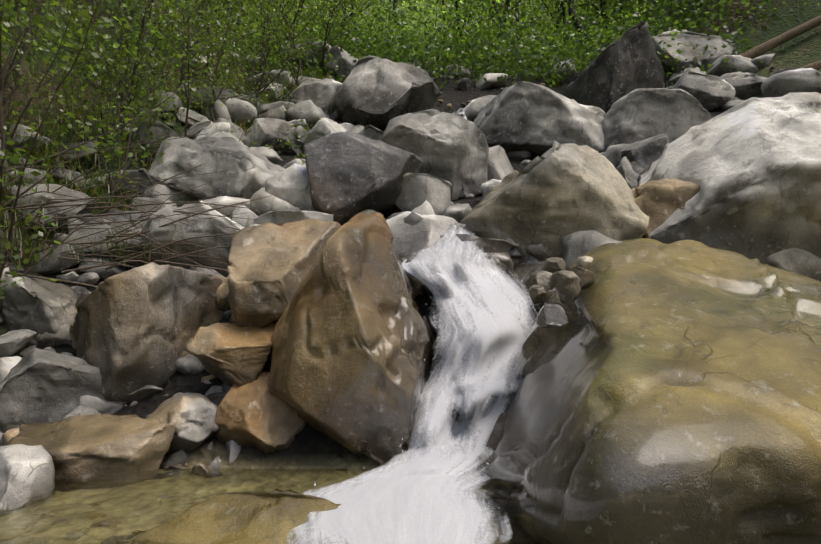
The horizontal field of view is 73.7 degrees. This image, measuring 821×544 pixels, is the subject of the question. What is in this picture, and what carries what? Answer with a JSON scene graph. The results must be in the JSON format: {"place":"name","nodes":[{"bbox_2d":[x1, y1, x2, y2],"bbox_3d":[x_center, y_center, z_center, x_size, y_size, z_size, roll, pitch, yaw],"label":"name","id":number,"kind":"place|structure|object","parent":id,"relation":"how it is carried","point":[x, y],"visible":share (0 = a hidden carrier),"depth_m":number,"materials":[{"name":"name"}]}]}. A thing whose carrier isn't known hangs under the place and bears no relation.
{"place":"outdoors","nodes":[
{"label":"outdoors","id":0,"kind":"place"},
{"bbox_2d":[0,0,106,159],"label":"shrub","id":1,"kind":"object","parent":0,"point":[27,42],"visible":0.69,"depth_m":7.26,"materials":[{"name":"green plant"}]},
{"bbox_2d":[10,0,103,49],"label":"shrub","id":2,"kind":"object","parent":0,"point":[67,4],"visible":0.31,"depth_m":10.12,"materials":[{"name":"green plant"}]},
{"bbox_2d":[81,0,243,50],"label":"shrub","id":3,"kind":"object","parent":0,"point":[104,1],"visible":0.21,"depth_m":12.36,"materials":[{"name":"green plant"}]},
{"bbox_2d":[0,0,820,468],"bbox_3d":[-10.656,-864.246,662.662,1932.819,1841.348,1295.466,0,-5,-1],"label":"ground","id":4,"kind":"structure","parent":0,"point":[310,448],"depth_m":10.45,"materials":[{"name":"soil"}]},
{"bbox_2d":[0,267,12,313],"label":"boulder","id":5,"kind":"object","parent":4,"relation":"on","point":[6,277],"visible":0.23,"depth_m":6.08,"materials":[{"name":"stone"}]},
{"bbox_2d":[0,356,21,382],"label":"boulder","id":6,"kind":"object","parent":4,"relation":"on","point":[7,364],"visible":0.33,"depth_m":5.46,"materials":[{"name":"stone"}]},
{"bbox_2d":[0,329,36,356],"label":"boulder","id":7,"kind":"object","parent":4,"relation":"on","point":[13,342],"visible":0.81,"depth_m":5.75,"materials":[{"name":"stone"}]},
{"bbox_2d":[0,239,38,298],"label":"shrub","id":8,"kind":"object","parent":4,"relation":"on","point":[14,273],"visible":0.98,"depth_m":5.51,"materials":[{"name":"green plant"}]},
{"bbox_2d":[0,444,54,509],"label":"boulder","id":9,"kind":"object","parent":4,"relation":"on","point":[27,474],"visible":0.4,"depth_m":4.03,"materials":[{"name":"stone"}]},
{"bbox_2d":[0,276,76,347],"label":"boulder","id":10,"kind":"object","parent":4,"relation":"on","point":[41,306],"visible":0.75,"depth_m":5.92,"materials":[{"name":"stone"}]},
{"bbox_2d":[0,0,88,50],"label":"shrub","id":11,"kind":"object","parent":4,"relation":"on","point":[29,7],"visible":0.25,"depth_m":7.94,"materials":[{"name":"green plant"}]},
{"bbox_2d":[4,184,96,235],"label":"rock","id":12,"kind":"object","parent":4,"relation":"on","point":[31,198],"depth_m":6.87,"materials":[{"name":"stone"}]},
{"bbox_2d":[0,348,127,432],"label":"slate boulder","id":13,"kind":"object","parent":4,"relation":"on","point":[37,386],"visible":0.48,"depth_m":5.17,"materials":[{"name":"stone"}]},
{"bbox_2d":[8,414,176,483],"bbox_3d":[-2.781,1.723,4.770,1.485,0.914,0.805,0,-5,-1],"label":"rock","id":14,"kind":"object","parent":4,"relation":"on","point":[80,449],"visible":0.58,"depth_m":4.59,"materials":[{"name":"stone"}]},
{"bbox_2d":[0,124,191,279],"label":"rocks","id":15,"kind":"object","parent":4,"relation":"on","point":[50,266],"depth_m":6.79,"materials":[{"name":"stone"}]},
{"bbox_2d":[0,0,212,292],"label":"shrub","id":16,"kind":"object","parent":4,"relation":"on","point":[4,151],"visible":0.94,"depth_m":5.66,"materials":[{"name":"green plant"}]},
{"bbox_2d":[67,209,151,264],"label":"rock","id":17,"kind":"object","parent":4,"relation":"on","point":[103,234],"depth_m":6.80,"materials":[{"name":"stone"}]},
{"bbox_2d":[2,274,220,463],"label":"gravel","id":18,"kind":"structure","parent":4,"relation":"on","point":[205,379],"depth_m":5.66,"materials":[{"name":"grey gravel"}]},
{"bbox_2d":[216,277,230,311],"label":"stone","id":19,"kind":"object","parent":18,"relation":"on","point":[222,291],"visible":0.25,"depth_m":6.24,"materials":[{"name":"stone"}]},
{"bbox_2d":[0,264,240,472],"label":"rubble","id":20,"kind":"object","parent":4,"relation":"on","point":[187,364],"visible":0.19,"depth_m":5.44,"materials":[{"name":"stone"}]},
{"bbox_2d":[29,0,217,210],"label":"shrub","id":21,"kind":"object","parent":4,"relation":"on","point":[121,89],"visible":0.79,"depth_m":8.12,"materials":[{"name":"green plant"}]},
{"bbox_2d":[104,168,153,201],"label":"rock","id":22,"kind":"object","parent":4,"relation":"on","point":[141,173],"depth_m":8.45,"materials":[{"name":"stone"}]},
{"bbox_2d":[6,0,264,101],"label":"shrub","id":23,"kind":"object","parent":4,"relation":"on","point":[120,15],"visible":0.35,"depth_m":10.68,"materials":[{"name":"green plant"}]},
{"bbox_2d":[16,0,256,159],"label":"shrub","id":24,"kind":"object","parent":4,"relation":"on","point":[120,30],"visible":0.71,"depth_m":8.60,"materials":[{"name":"green plant"}]},
{"bbox_2d":[0,51,275,268],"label":"shrub","id":25,"kind":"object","parent":4,"relation":"on","point":[23,246],"depth_m":8.05,"materials":[{"name":"green plant"}]},
{"bbox_2d":[1,134,287,314],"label":"dry branches","id":26,"kind":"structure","parent":4,"relation":"on","point":[127,236],"depth_m":6.33,"materials":[{"name":"brown plant"}]},
{"bbox_2d":[69,262,223,401],"bbox_3d":[-2.901,0.712,5.970,1.678,1.524,1.587,0,-5,-1],"label":"boulder","id":27,"kind":"object","parent":4,"relation":"on","point":[133,330],"visible":0.73,"depth_m":5.38,"materials":[{"name":"stone"}]},
{"bbox_2d":[132,120,178,168],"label":"rock","id":28,"kind":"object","parent":4,"relation":"on","point":[159,129],"depth_m":9.45,"materials":[{"name":"stone"}]},
{"bbox_2d":[147,392,219,455],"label":"boulder","id":29,"kind":"object","parent":4,"relation":"on","point":[191,416],"visible":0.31,"depth_m":4.98,"materials":[{"name":"stone"}]},
{"bbox_2d":[119,0,250,85],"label":"shrub","id":30,"kind":"object","parent":4,"relation":"on","point":[204,45],"visible":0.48,"depth_m":12.53,"materials":[{"name":"green plant"}]},
{"bbox_2d":[52,0,320,163],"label":"shrub","id":31,"kind":"object","parent":4,"relation":"on","point":[187,94],"visible":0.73,"depth_m":10.23,"materials":[{"name":"green plant"}]},
{"bbox_2d":[99,0,283,122],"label":"shrub","id":32,"kind":"object","parent":4,"relation":"on","point":[232,52],"visible":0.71,"depth_m":11.72,"materials":[{"name":"green plant"}]},
{"bbox_2d":[180,2,202,84],"bbox_3d":[-5.270,-8.803,13.223,5.188,9.669,5.019,0,-5,-1],"label":"bank tree","id":33,"kind":"object","parent":4,"relation":"on","point":[182,60],"visible":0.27,"depth_m":12.61,"materials":[{"name":"brown plant"}]},
{"bbox_2d":[141,200,242,276],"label":"rock","id":34,"kind":"object","parent":4,"relation":"on","point":[201,225],"visible":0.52,"depth_m":6.47,"materials":[{"name":"stone"}]},
{"bbox_2d":[152,0,258,71],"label":"shrub","id":35,"kind":"object","parent":4,"relation":"on","point":[205,19],"visible":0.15,"depth_m":14.58,"materials":[{"name":"green plant"}]},
{"bbox_2d":[148,136,284,200],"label":"boulder","id":36,"kind":"object","parent":4,"relation":"on","point":[227,156],"visible":0.6,"depth_m":7.81,"materials":[{"name":"stone"}]},
{"bbox_2d":[214,117,244,140],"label":"boulder","id":37,"kind":"object","parent":4,"relation":"on","point":[236,133],"visible":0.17,"depth_m":11.35,"materials":[{"name":"stone"}]},
{"bbox_2d":[186,322,276,386],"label":"boulder","id":38,"kind":"object","parent":4,"relation":"on","point":[229,354],"visible":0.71,"depth_m":5.23,"materials":[{"name":"stone"}]},
{"bbox_2d":[136,488,341,543],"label":"boulder","id":39,"kind":"object","parent":4,"relation":"on","point":[275,516],"visible":0.65,"depth_m":3.38,"materials":[{"name":"stone"}]},
{"bbox_2d":[214,372,304,453],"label":"boulder","id":40,"kind":"object","parent":4,"relation":"on","point":[260,414],"visible":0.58,"depth_m":5.03,"materials":[{"name":"stone"}]},
{"bbox_2d":[199,0,322,102],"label":"shrub","id":41,"kind":"object","parent":4,"relation":"on","point":[265,65],"visible":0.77,"depth_m":13.21,"materials":[{"name":"green plant"}]},
{"bbox_2d":[259,0,270,69],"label":"bank tree","id":42,"kind":"object","parent":4,"relation":"on","point":[261,65],"visible":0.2,"depth_m":16.42,"materials":[{"name":"brown plant"}]},
{"bbox_2d":[187,0,351,75],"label":"shrub","id":43,"kind":"object","parent":4,"relation":"on","point":[266,35],"visible":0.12,"depth_m":16.27,"materials":[{"name":"green plant"}]},
{"bbox_2d":[0,467,540,543],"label":"water pool","id":44,"kind":"structure","parent":4,"relation":"on","point":[119,512],"depth_m":3.93,"materials":[{"name":"brown"}]},
{"bbox_2d":[241,118,302,154],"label":"boulder","id":45,"kind":"object","parent":4,"relation":"on","point":[266,131],"visible":0.62,"depth_m":11.02,"materials":[{"name":"stone"}]},
{"bbox_2d":[260,83,288,102],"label":"boulder","id":46,"kind":"object","parent":4,"relation":"on","point":[278,88],"visible":0.27,"depth_m":14.68,"materials":[{"name":"stone"}]},
{"bbox_2d":[258,101,293,115],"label":"boulder","id":47,"kind":"object","parent":4,"relation":"on","point":[263,108],"visible":0.31,"depth_m":12.87,"materials":[{"name":"stone"}]},
{"bbox_2d":[209,0,358,91],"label":"shrub","id":48,"kind":"object","parent":4,"relation":"on","point":[292,37],"visible":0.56,"depth_m":14.78,"materials":[{"name":"green plant"}]},
{"bbox_2d":[227,218,340,327],"bbox_3d":[-1.316,0.011,5.874,0.963,1.264,1.393,-4,-6,39],"label":"boulder","id":49,"kind":"object","parent":4,"relation":"on","point":[269,266],"visible":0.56,"depth_m":5.51,"materials":[{"name":"stone"}]},
{"bbox_2d":[243,0,332,41],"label":"shrub","id":50,"kind":"object","parent":4,"relation":"on","point":[289,18],"visible":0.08,"depth_m":26.39,"materials":[{"name":"green plant"}]},
{"bbox_2d":[265,164,314,210],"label":"rock","id":51,"kind":"object","parent":4,"relation":"on","point":[291,184],"visible":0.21,"depth_m":7.79,"materials":[{"name":"stone"}]},
{"bbox_2d":[289,119,309,131],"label":"boulder","id":52,"kind":"object","parent":4,"relation":"on","point":[296,122],"visible":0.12,"depth_m":11.98,"materials":[{"name":"stone"}]},
{"bbox_2d":[280,41,330,75],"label":"boulder","id":53,"kind":"object","parent":4,"relation":"on","point":[309,57],"visible":0.33,"depth_m":17.66,"materials":[{"name":"stone"}]},
{"bbox_2d":[224,49,390,115],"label":"shrub","id":54,"kind":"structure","parent":4,"relation":"on","point":[284,91],"depth_m":14.75,"materials":[{"name":"green plant"}]},
{"bbox_2d":[289,79,341,114],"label":"boulder","id":55,"kind":"object","parent":4,"relation":"on","point":[325,91],"visible":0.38,"depth_m":13.05,"materials":[{"name":"stone"}]},
{"bbox_2d":[254,0,385,44],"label":"shrub","id":56,"kind":"object","parent":4,"relation":"on","point":[331,15],"visible":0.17,"depth_m":35.08,"materials":[{"name":"green plant"}]},
{"bbox_2d":[304,118,345,144],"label":"boulder","id":57,"kind":"object","parent":4,"relation":"on","point":[323,127],"visible":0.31,"depth_m":10.82,"materials":[{"name":"stone"}]},
{"bbox_2d":[284,0,384,76],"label":"shrub","id":58,"kind":"object","parent":4,"relation":"on","point":[339,4],"visible":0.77,"depth_m":16.57,"materials":[{"name":"green plant"}]},
{"bbox_2d":[324,46,358,82],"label":"boulder","id":59,"kind":"object","parent":4,"relation":"on","point":[345,66],"visible":0.6,"depth_m":16.61,"materials":[{"name":"stone"}]},
{"bbox_2d":[268,212,436,466],"bbox_3d":[-0.520,0.721,5.314,1.624,2.682,1.458,0,-5,-1],"label":"boulder","id":60,"kind":"object","parent":4,"relation":"on","point":[353,341],"visible":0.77,"depth_m":4.78,"materials":[{"name":"stone"}]},
{"bbox_2d":[303,131,421,225],"bbox_3d":[-0.704,-1.310,8.247,1.768,1.554,1.515,0,-5,-1],"label":"boulder","id":61,"kind":"object","parent":4,"relation":"on","point":[351,174],"visible":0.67,"depth_m":7.62,"materials":[{"name":"stone"}]},
{"bbox_2d":[335,55,440,130],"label":"dark boulder","id":62,"kind":"object","parent":4,"relation":"on","point":[379,93],"visible":0.88,"depth_m":12.41,"materials":[{"name":"stone"}]},
{"bbox_2d":[296,222,534,543],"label":"water cascade","id":63,"kind":"object","parent":4,"relation":"on","point":[458,426],"depth_m":5.05,"materials":[{"name":"liquid"}]},
{"bbox_2d":[294,248,521,542],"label":"water spray droplets","id":64,"kind":"object","parent":63,"relation":"attached to","point":[434,397],"visible":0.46,"depth_m":4.71},
{"bbox_2d":[380,109,488,200],"bbox_3d":[0.437,-1.890,9.390,2.024,1.592,1.621,0,-5,-1],"label":"grey boulder","id":65,"kind":"object","parent":4,"relation":"on","point":[453,149],"visible":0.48,"depth_m":8.88,"materials":[{"name":"stone"}]},
{"bbox_2d":[203,0,666,70],"bbox_3d":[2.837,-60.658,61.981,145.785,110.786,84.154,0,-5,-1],"label":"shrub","id":66,"kind":"object","parent":4,"relation":"on","point":[555,12],"visible":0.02,"depth_m":31.62,"materials":[{"name":"green plant"}]},
{"bbox_2d":[452,108,467,119],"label":"rock","id":67,"kind":"object","parent":4,"relation":"on","point":[460,112],"visible":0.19,"depth_m":10.79,"materials":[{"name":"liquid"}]},
{"bbox_2d":[435,0,513,41],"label":"shrub","id":68,"kind":"object","parent":4,"relation":"on","point":[456,6],"visible":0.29,"depth_m":28.83,"materials":[{"name":"green plant"}]},
{"bbox_2d":[129,52,820,328],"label":"rocks","id":69,"kind":"object","parent":4,"relation":"on","point":[425,213],"visible":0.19,"depth_m":7.76,"materials":[{"name":"stone"}]},
{"bbox_2d":[451,1,511,56],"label":"shrub","id":70,"kind":"object","parent":4,"relation":"on","point":[472,20],"visible":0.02,"depth_m":51.78,"materials":[{"name":"green plant"}]},
{"bbox_2d":[208,0,775,90],"bbox_3d":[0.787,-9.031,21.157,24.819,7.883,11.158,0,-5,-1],"label":"understory foliage","id":71,"kind":"object","parent":4,"relation":"on","point":[496,27],"visible":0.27,"depth_m":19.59,"materials":[{"name":"green plant"}]},
{"bbox_2d":[508,0,549,52],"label":"shrub","id":72,"kind":"object","parent":4,"relation":"on","point":[530,24],"visible":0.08,"depth_m":47.36,"materials":[{"name":"green plant"}]},
{"bbox_2d":[497,0,561,43],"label":"shrub","id":73,"kind":"object","parent":4,"relation":"on","point":[507,1],"visible":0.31,"depth_m":25.59,"materials":[{"name":"green plant"}]},
{"bbox_2d":[511,0,557,47],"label":"shrub","id":74,"kind":"object","parent":4,"relation":"on","point":[544,9],"visible":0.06,"depth_m":58.16,"materials":[{"name":"green plant"}]},
{"bbox_2d":[474,81,605,156],"bbox_3d":[2.610,-2.928,11.261,3.111,1.568,1.675,0,-5,-1],"label":"pale boulder","id":75,"kind":"object","parent":4,"relation":"on","point":[534,120],"visible":0.79,"depth_m":10.67,"materials":[{"name":"stone"}]},
{"bbox_2d":[531,0,576,51],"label":"shrub","id":76,"kind":"object","parent":4,"relation":"on","point":[562,19],"depth_m":59.60,"materials":[{"name":"green plant"}]},
{"bbox_2d":[459,140,649,267],"bbox_3d":[1.765,-0.772,7.388,2.260,1.923,1.926,0,-5,-1],"label":"cream boulder","id":77,"kind":"object","parent":4,"relation":"on","point":[552,196],"visible":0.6,"depth_m":6.73,"materials":[{"name":"stone"}]},
{"bbox_2d":[548,59,576,84],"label":"rock","id":78,"kind":"object","parent":4,"relation":"on","point":[566,80],"visible":0.62,"depth_m":17.10,"materials":[{"name":"stone"}]},
{"bbox_2d":[531,0,607,41],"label":"shrub","id":79,"kind":"object","parent":4,"relation":"on","point":[564,13],"visible":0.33,"depth_m":28.06,"materials":[{"name":"green plant"}]},
{"bbox_2d":[568,0,595,49],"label":"tree trunk","id":80,"kind":"object","parent":4,"relation":"on","point":[570,11],"visible":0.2,"depth_m":21.57,"materials":[{"name":"brown plant"}]},
{"bbox_2d":[581,0,607,45],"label":"shrub","id":81,"kind":"object","parent":4,"relation":"on","point":[601,6],"visible":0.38,"depth_m":28.80,"materials":[{"name":"green plant"}]},
{"bbox_2d":[563,21,665,112],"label":"boulder","id":82,"kind":"object","parent":4,"relation":"on","point":[628,61],"visible":0.48,"depth_m":12.25,"materials":[{"name":"stone"}]},
{"bbox_2d":[617,157,639,188],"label":"boulder","id":83,"kind":"object","parent":4,"relation":"on","point":[628,173],"visible":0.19,"depth_m":7.76,"materials":[{"name":"stone"}]},
{"bbox_2d":[621,133,668,165],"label":"boulder","id":84,"kind":"object","parent":4,"relation":"on","point":[648,151],"visible":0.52,"depth_m":9.51,"materials":[{"name":"stone"}]},
{"bbox_2d":[479,238,820,543],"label":"boulder","id":85,"kind":"object","parent":4,"relation":"on","point":[670,393],"visible":0.94,"depth_m":3.20,"materials":[{"name":"stone"}]},
{"bbox_2d":[528,284,546,303],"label":"stone","id":86,"kind":"object","parent":85,"relation":"on","point":[537,294],"visible":1,"depth_m":4.45,"materials":[{"name":"stone"}]},
{"bbox_2d":[526,271,553,290],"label":"stone","id":87,"kind":"object","parent":85,"relation":"on","point":[544,279],"visible":0.79,"depth_m":4.59,"materials":[{"name":"stone"}]},
{"bbox_2d":[536,302,567,328],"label":"stone","id":88,"kind":"object","parent":85,"relation":"on","point":[552,315],"visible":1,"depth_m":4.50,"materials":[{"name":"stone"}]},
{"bbox_2d":[542,257,565,272],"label":"stone","id":89,"kind":"object","parent":85,"relation":"on","point":[553,264],"visible":0.81,"depth_m":4.80,"materials":[{"name":"stone"}]},
{"bbox_2d":[552,270,580,303],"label":"stone","id":90,"kind":"object","parent":85,"relation":"on","point":[567,286],"visible":1,"depth_m":4.50,"materials":[{"name":"stone"}]},
{"bbox_2d":[566,267,594,289],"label":"stone","id":91,"kind":"object","parent":85,"relation":"on","point":[586,277],"visible":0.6,"depth_m":4.58,"materials":[{"name":"stone"}]},
{"bbox_2d":[576,256,592,268],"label":"stone","id":92,"kind":"object","parent":85,"relation":"on","point":[583,262],"visible":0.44,"depth_m":4.91,"materials":[{"name":"stone"}]},
{"bbox_2d":[602,88,713,149],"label":"boulder","id":93,"kind":"object","parent":4,"relation":"on","point":[636,115],"visible":0.67,"depth_m":10.67,"materials":[{"name":"stone"}]},
{"bbox_2d":[507,0,818,81],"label":"shrubs","id":94,"kind":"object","parent":4,"relation":"on","point":[666,24],"depth_m":18.58,"materials":[{"name":"green plant"}]},
{"bbox_2d":[631,178,700,238],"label":"boulder","id":95,"kind":"object","parent":4,"relation":"on","point":[659,202],"visible":0.21,"depth_m":6.72,"materials":[{"name":"stone"}]},
{"bbox_2d":[666,66,705,86],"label":"boulder","id":96,"kind":"object","parent":4,"relation":"on","point":[674,77],"visible":0.1,"depth_m":16.28,"materials":[{"name":"stone"}]},
{"bbox_2d":[652,29,735,72],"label":"boulder","id":97,"kind":"object","parent":4,"relation":"on","point":[693,39],"visible":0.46,"depth_m":16.55,"materials":[{"name":"stone"}]},
{"bbox_2d":[671,72,737,110],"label":"boulder","id":98,"kind":"object","parent":4,"relation":"on","point":[708,92],"visible":0.58,"depth_m":14.35,"materials":[{"name":"stone"}]},
{"bbox_2d":[638,92,820,264],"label":"slab boulder","id":99,"kind":"object","parent":4,"relation":"on","point":[751,166],"visible":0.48,"depth_m":6.54,"materials":[{"name":"stone"}]},
{"bbox_2d":[706,55,760,76],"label":"boulder","id":100,"kind":"object","parent":4,"relation":"on","point":[735,63],"visible":0.46,"depth_m":15.93,"materials":[{"name":"stone"}]},
{"bbox_2d":[720,72,766,99],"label":"rock","id":101,"kind":"object","parent":4,"relation":"on","point":[746,85],"visible":0.46,"depth_m":14.67,"materials":[{"name":"stone"}]},
{"bbox_2d":[740,15,820,91],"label":"fallen logs","id":102,"kind":"object","parent":4,"relation":"on","point":[762,48],"visible":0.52,"depth_m":15.93,"materials":[{"name":"wood"}]},
{"bbox_2d":[761,68,820,97],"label":"boulder","id":103,"kind":"object","parent":4,"relation":"on","point":[781,84],"visible":0.65,"depth_m":13.59,"materials":[{"name":"stone"}]},
{"bbox_2d":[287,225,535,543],"bbox_3d":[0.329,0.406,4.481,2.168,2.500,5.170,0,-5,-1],"label":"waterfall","id":104,"kind":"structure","parent":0,"point":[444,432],"depth_m":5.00,"materials":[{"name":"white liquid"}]},
{"bbox_2d":[298,223,539,543],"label":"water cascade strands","id":105,"kind":"object","parent":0,"point":[430,500],"visible":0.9,"depth_m":4.55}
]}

